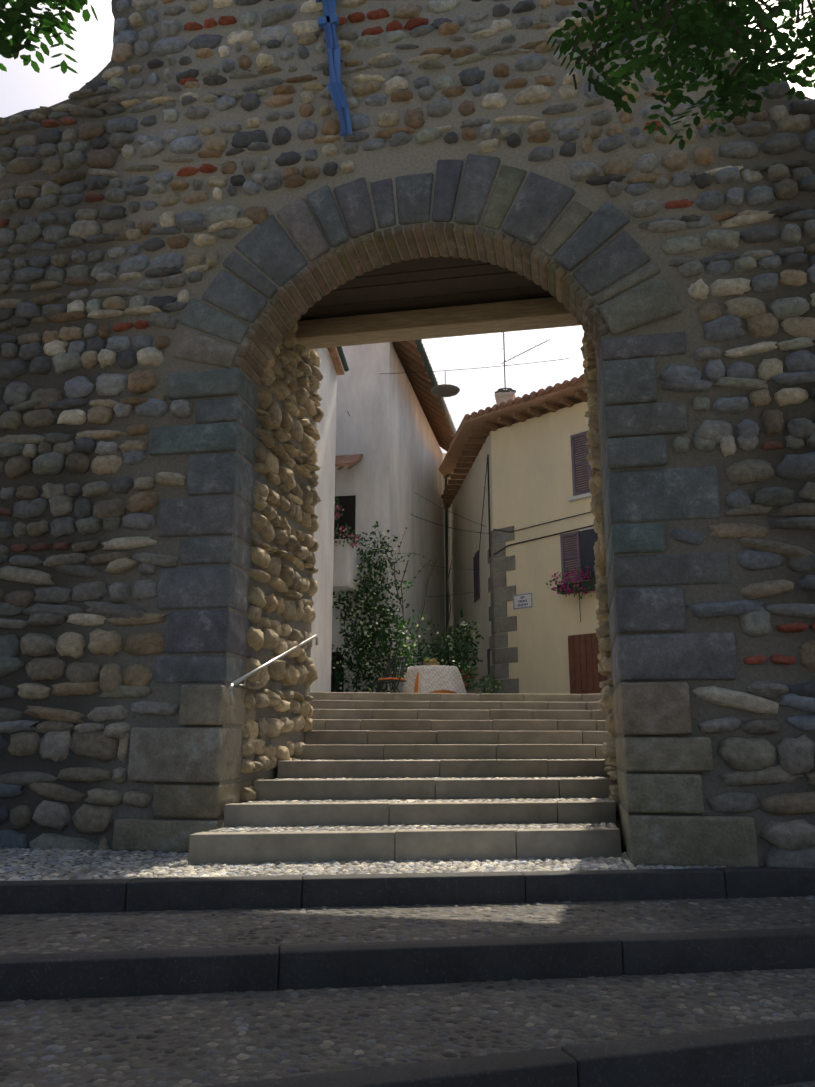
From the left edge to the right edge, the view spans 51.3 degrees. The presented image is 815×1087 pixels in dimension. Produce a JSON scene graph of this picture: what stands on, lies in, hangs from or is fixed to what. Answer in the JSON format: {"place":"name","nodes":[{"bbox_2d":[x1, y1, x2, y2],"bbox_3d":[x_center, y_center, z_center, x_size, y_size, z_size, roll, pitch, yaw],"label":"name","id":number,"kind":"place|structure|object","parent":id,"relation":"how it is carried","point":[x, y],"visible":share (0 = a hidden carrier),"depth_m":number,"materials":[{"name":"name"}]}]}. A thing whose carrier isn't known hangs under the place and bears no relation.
{"place":"outdoors","nodes":[
{"label":"outdoors","id":0,"kind":"place"},
{"bbox_2d":[0,0,97,73],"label":"robinia","id":1,"kind":"object","parent":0,"point":[13,18],"depth_m":3.70,"materials":[{"name":"green plant"}]},
{"bbox_2d":[35,1,69,37],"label":"robinia seed pods","id":2,"kind":"object","parent":1,"relation":"attached to","point":[38,29],"visible":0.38,"depth_m":4.04,"materials":[{"name":"green"}]},
{"bbox_2d":[334,496,343,524],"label":"flowers","id":3,"kind":"object","parent":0,"point":[335,509],"depth_m":17.28,"materials":[{"name":"pink plant"}]},
{"bbox_2d":[0,0,814,866],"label":"gate wall","id":4,"kind":"structure","parent":0,"point":[388,160],"depth_m":7.89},
{"bbox_2d":[0,0,814,867],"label":"gate wall stones","id":5,"kind":"object","parent":4,"relation":"in","point":[792,842],"visible":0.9,"depth_m":7.84,"materials":[{"name":"grey stone"}]},
{"bbox_2d":[112,154,758,866],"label":"gate arch blocks","id":6,"kind":"structure","parent":4,"relation":"attached to","point":[642,702],"depth_m":7.43,"materials":[{"name":"grey stone"}]},
{"bbox_2d":[295,297,579,348],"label":"gate beam","id":7,"kind":"structure","parent":4,"relation":"attached to","point":[515,315],"depth_m":9.35,"materials":[{"name":"brown wood"}]},
{"bbox_2d":[0,0,814,452],"label":"sky","id":8,"kind":"structure","parent":0,"point":[22,88],"materials":[{"name":"white"}]},
{"bbox_2d":[546,0,814,149],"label":"robinia","id":9,"kind":"object","parent":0,"point":[702,27],"depth_m":3.90,"materials":[{"name":"green plant"}]},
{"bbox_2d":[572,0,803,103],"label":"robinia seed pods","id":10,"kind":"object","parent":9,"relation":"attached to","point":[665,39],"visible":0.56,"depth_m":4.02,"materials":[{"name":"green"}]},
{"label":"piazza paving","id":11,"kind":"structure","parent":0,"visible":0},
{"bbox_2d":[310,348,336,691],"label":"lean to house","id":12,"kind":"structure","parent":11,"relation":"on","point":[321,629],"depth_m":15.40,"materials":[{"name":"white paint"}]},
{"bbox_2d":[327,347,344,374],"bbox_3d":[-3.500,-3.950,15.987,4.150,0.940,2.400,-2,-13,11],"label":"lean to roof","id":13,"kind":"object","parent":12,"relation":"on","point":[336,360],"visible":0.07,"depth_m":16.35,"materials":[{"name":"brown wood"}]},
{"bbox_2d":[369,660,392,692],"bbox_3d":[-0.489,2.665,16.115,0.484,0.908,0.434,0,-13,1],"label":"folding chair","id":14,"kind":"object","parent":11,"relation":"on","point":[377,689],"visible":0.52,"depth_m":15.98,"materials":[{"name":"grey metal"}]},
{"bbox_2d":[332,342,444,692],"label":"white house walls","id":15,"kind":"structure","parent":11,"relation":"on","point":[384,429],"depth_m":18.84,"materials":[{"name":"white paint"}]},
{"bbox_2d":[331,495,355,691],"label":"white house doors","id":16,"kind":"structure","parent":15,"relation":"in","point":[348,504],"depth_m":18.07,"materials":[{"name":"wood"}]},
{"bbox_2d":[333,539,362,595],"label":"balcony parapet","id":17,"kind":"structure","parent":15,"relation":"attached to","point":[346,559],"depth_m":16.80,"materials":[{"name":"white paint"}]},
{"bbox_2d":[334,524,361,548],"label":"petunias","id":18,"kind":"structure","parent":17,"relation":"on","point":[347,531],"depth_m":16.87,"materials":[{"name":"plant"}]},
{"bbox_2d":[337,459,360,469],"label":"balcony canopy rafters","id":19,"kind":"object","parent":15,"relation":"attached to","point":[341,467],"visible":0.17,"depth_m":17.50,"materials":[{"name":"brown wood"}]},
{"bbox_2d":[335,454,362,466],"bbox_3d":[-1.515,-1.742,17.924,0.950,0.570,0.930,-2,-13,11],"label":"awning","id":20,"kind":"object","parent":15,"relation":"attached to","point":[345,460],"visible":0.5,"depth_m":17.79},
{"bbox_2d":[337,339,455,661],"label":"white house gutters","id":21,"kind":"object","parent":15,"relation":"attached to","point":[423,355],"visible":0.4,"depth_m":22.50,"materials":[{"name":"metal"}]},
{"bbox_2d":[392,340,452,451],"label":"white house rafters","id":22,"kind":"object","parent":15,"relation":"attached to","point":[409,354],"visible":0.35,"depth_m":21.78,"materials":[{"name":"wood"}]},
{"bbox_2d":[421,340,455,429],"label":"white house roof tiles","id":23,"kind":"object","parent":22,"relation":"on","point":[437,382],"visible":0.04,"depth_m":21.17,"materials":[{"name":"tile"}]},
{"bbox_2d":[375,657,407,692],"bbox_3d":[-0.280,2.521,15.486,0.487,0.910,0.432,12,-18,-43],"label":"folding chair","id":24,"kind":"object","parent":11,"relation":"on","point":[401,673],"visible":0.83,"depth_m":15.54,"materials":[{"name":"orange wood"}]},
{"bbox_2d":[379,678,404,679],"bbox_3d":[-0.286,2.483,15.489,0.340,0.035,0.340,12,-18,-43],"label":"chair cushion","id":25,"kind":"object","parent":24,"relation":"on","point":[391,679],"visible":0.71,"depth_m":15.36,"materials":[{"name":"orange fabric"}]},
{"bbox_2d":[331,521,483,692],"bbox_3d":[-0.081,1.457,17.220,3.220,3.933,1.934,-2,-13,11],"label":"jasmine","id":26,"kind":"object","parent":11,"relation":"on","point":[358,645],"depth_m":17.02,"materials":[{"name":"green plant"}]},
{"bbox_2d":[443,453,459,664],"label":"house","id":27,"kind":"structure","parent":11,"relation":"on","point":[449,582],"depth_m":26.24,"materials":[{"name":"white paint"}]},
{"bbox_2d":[450,433,495,693],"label":"building wall","id":28,"kind":"structure","parent":11,"relation":"on","point":[467,503],"depth_m":22.08,"materials":[{"name":"beige paint"}]},
{"bbox_2d":[475,550,479,600],"bbox_3d":[1.749,0.806,21.247,0.040,1.200,0.420,1,-13,-5],"label":"window shutter","id":29,"kind":"object","parent":28,"relation":"attached to","point":[477,575],"visible":1,"depth_m":21.18,"materials":[{"name":"brown wood"}]},
{"bbox_2d":[473,556,489,673],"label":"yellow house windows","id":30,"kind":"structure","parent":28,"relation":"in","point":[488,658],"depth_m":21.27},
{"bbox_2d":[490,402,598,693],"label":"yellow house walls","id":31,"kind":"structure","parent":11,"relation":"on","point":[531,472],"depth_m":18.44,"materials":[{"name":"yellow paint"}]},
{"bbox_2d":[347,358,568,596],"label":"overhead cables","id":32,"kind":"object","parent":31,"relation":"attached to","point":[430,501],"visible":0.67,"depth_m":17.58,"materials":[{"name":"black plastic"}]},
{"bbox_2d":[431,384,459,396],"bbox_3d":[0.769,-3.109,17.251,0.600,0.150,0.600,-2,-13,11],"label":"street lamp","id":33,"kind":"object","parent":32,"relation":"attached to","point":[445,390],"visible":1,"depth_m":17.13,"materials":[{"name":"grey metal"}]},
{"bbox_2d":[487,526,518,693],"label":"corner quoins","id":34,"kind":"object","parent":31,"relation":"attached to","point":[505,623],"visible":0.48,"depth_m":18.95,"materials":[{"name":"grey stone"}]},
{"bbox_2d":[441,390,587,507],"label":"roof rafters","id":35,"kind":"object","parent":31,"relation":"attached to","point":[448,496],"visible":0.35,"depth_m":20.68,"materials":[{"name":"brown wood"}]},
{"bbox_2d":[439,381,587,479],"bbox_3d":[4.383,-2.993,21.842,6.377,1.270,16.949,1,-13,-4],"label":"roof eave","id":36,"kind":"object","parent":35,"relation":"on","point":[453,454],"depth_m":19.71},
{"bbox_2d":[450,374,584,445],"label":"roof tiles","id":37,"kind":"object","parent":36,"relation":"on","point":[573,381],"visible":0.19,"depth_m":18.53,"materials":[{"name":"brown tile"}]},
{"bbox_2d":[495,392,515,404],"bbox_3d":[2.466,-3.186,21.248,0.500,1.080,0.500,-2,-13,11],"label":"chimney","id":38,"kind":"object","parent":37,"relation":"on","point":[503,397],"visible":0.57,"depth_m":21.13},
{"bbox_2d":[495,332,549,392],"bbox_3d":[2.917,-4.307,21.107,1.705,2.700,0.534,-11,-17,40],"label":"tv antenna","id":39,"kind":"object","parent":38,"relation":"on","point":[505,388],"visible":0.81,"depth_m":21.36,"materials":[{"name":"grey metal"}]},
{"bbox_2d":[513,593,532,609],"bbox_3d":[2.526,1.262,18.558,0.530,0.320,0.020,-12,-18,43],"label":"sign","id":40,"kind":"object","parent":31,"relation":"attached to","point":[527,596],"visible":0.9,"depth_m":18.54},
{"bbox_2d":[513,593,531,608],"bbox_3d":[2.517,1.260,18.550,0.502,0.302,0.004,-12,-18,43],"label":"sign lettering","id":41,"kind":"object","parent":40,"relation":"on","point":[521,601],"visible":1,"depth_m":18.55},
{"bbox_2d":[478,455,593,559],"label":"electric cables","id":42,"kind":"object","parent":31,"relation":"attached to","point":[487,468],"visible":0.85,"depth_m":19.31,"materials":[{"name":"black rubber"}]},
{"bbox_2d":[560,431,591,582],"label":"window shutters","id":43,"kind":"object","parent":31,"relation":"attached to","point":[576,557],"visible":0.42,"depth_m":17.95,"materials":[{"name":"brown wood"}]},
{"bbox_2d":[557,580,595,621],"bbox_3d":[3.685,1.166,17.228,1.350,0.791,0.257,-12,-18,43],"label":"window flower box","id":44,"kind":"object","parent":31,"relation":"attached to","point":[590,583],"visible":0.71,"depth_m":17.30,"materials":[{"name":"green metal"}]},
{"bbox_2d":[546,563,595,598],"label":"flowers","id":45,"kind":"object","parent":44,"relation":"in","point":[574,581],"depth_m":17.30,"materials":[{"name":"plant"}]},
{"bbox_2d":[568,492,592,531],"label":"yellow house window frames","id":46,"kind":"structure","parent":31,"relation":"attached to","point":[580,497],"depth_m":17.80,"materials":[{"name":"wood"}]},
{"bbox_2d":[568,633,607,694],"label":"door","id":47,"kind":"structure","parent":31,"relation":"in","point":[586,676],"depth_m":17.19,"materials":[{"name":"brown wood"}]},
{"bbox_2d":[580,529,597,580],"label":"window","id":48,"kind":"structure","parent":31,"relation":"in","point":[588,538],"depth_m":17.54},
{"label":"terracotta pots","id":49,"kind":"object","parent":11,"relation":"on","visible":0},
{"bbox_2d":[461,670,475,687],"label":"plant leaves","id":50,"kind":"object","parent":49,"relation":"on","point":[465,677],"visible":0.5,"depth_m":16.39,"materials":[{"name":"red plant"}]},
{"bbox_2d":[460,661,477,689],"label":"potted plant leaves","id":51,"kind":"object","parent":49,"relation":"on","point":[469,674],"visible":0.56,"depth_m":16.43,"materials":[{"name":"green plant"}]},
{"bbox_2d":[475,674,503,693],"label":"potted plant leaves","id":52,"kind":"object","parent":49,"relation":"on","point":[492,683],"visible":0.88,"depth_m":16.93,"materials":[{"name":"green plant"}]},
{"label":"terrain","id":53,"kind":"structure","parent":0,"visible":0},
{"bbox_2d":[0,866,814,1086],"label":"steps","id":54,"kind":"structure","parent":53,"relation":"on","point":[772,1054],"depth_m":4.51,"materials":[{"name":"grey stone"}]},
{"bbox_2d":[0,744,814,1086],"bbox_3d":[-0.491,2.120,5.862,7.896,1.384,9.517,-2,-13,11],"label":"stone steps","id":55,"kind":"structure","parent":53,"relation":"on","point":[46,862],"depth_m":4.34,"materials":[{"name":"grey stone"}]},
{"bbox_2d":[188,692,621,863],"bbox_3d":[0.507,2.393,9.102,9.543,1.743,4.881,1,-13,-6],"label":"stairs","id":56,"kind":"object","parent":55,"relation":"on","point":[540,729],"visible":0.46,"depth_m":7.96,"materials":[{"name":"grey stone"}]},
{"bbox_2d":[241,335,625,852],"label":"gate wall","id":57,"kind":"structure","parent":55,"relation":"on","point":[263,655],"depth_m":8.77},
{"bbox_2d":[228,635,317,704],"bbox_3d":[-1.306,1.205,8.435,0.117,0.875,2.502,-2,-13,11],"label":"stair handrail","id":58,"kind":"object","parent":57,"relation":"attached to","point":[240,679],"visible":1,"depth_m":7.88,"materials":[{"name":"silver metal"}]},
{"bbox_2d":[240,321,323,802],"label":"passage wall stones","id":59,"kind":"object","parent":57,"relation":"attached to","point":[289,581],"visible":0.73,"depth_m":8.83,"materials":[{"name":"beige stone"}]},
{"bbox_2d":[316,0,351,135],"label":"blue rag","id":60,"kind":"object","parent":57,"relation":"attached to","point":[328,22],"visible":1,"depth_m":8.40,"materials":[{"name":"fabric"}]},
{"bbox_2d":[298,256,552,320],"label":"wooden ceiling","id":61,"kind":"structure","parent":57,"relation":"attached to","point":[425,283],"depth_m":9.02,"materials":[{"name":"brown wood"}]},
{"bbox_2d":[580,332,619,828],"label":"passage wall stones","id":62,"kind":"object","parent":57,"relation":"attached to","point":[592,444],"visible":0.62,"depth_m":8.46,"materials":[{"name":"beige stone"}]},
{"bbox_3d":[0.483,2.752,16.163,0.483,0.740,0.483,-2,-13,11],"label":"table leg","id":63,"kind":"object","parent":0,"visible":0},
{"bbox_2d":[403,672,456,693],"bbox_3d":[0.483,2.710,16.173,1.179,0.685,1.179,-2,-13,11],"label":"orange tablecloth","id":64,"kind":"object","parent":63,"relation":"on","point":[437,691],"visible":0.15,"depth_m":15.69,"materials":[{"name":"orange fabric"}]},
{"bbox_2d":[401,665,466,693],"bbox_3d":[0.488,2.651,16.170,1.261,0.580,1.249,-2,-13,11],"label":"white tablecloth","id":65,"kind":"object","parent":64,"relation":"on","point":[437,677],"visible":0.79,"depth_m":15.76,"materials":[{"name":"fabric"}]},
{"bbox_2d":[425,662,439,664],"bbox_3d":[0.483,2.333,16.260,0.290,0.080,0.290,-2,-13,11],"label":"fruit basket","id":66,"kind":"object","parent":65,"relation":"on","point":[432,663],"visible":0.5,"depth_m":16.14,"materials":[{"name":"brown wicker"}]},
{"bbox_2d":[424,657,436,662],"bbox_3d":[0.435,2.235,16.272,0.215,0.109,0.229,10,-17,-38],"label":"fruit","id":67,"kind":"object","parent":66,"relation":"on","point":[427,659],"visible":0.96,"depth_m":16.23,"materials":[{"name":"food"}]}
]}

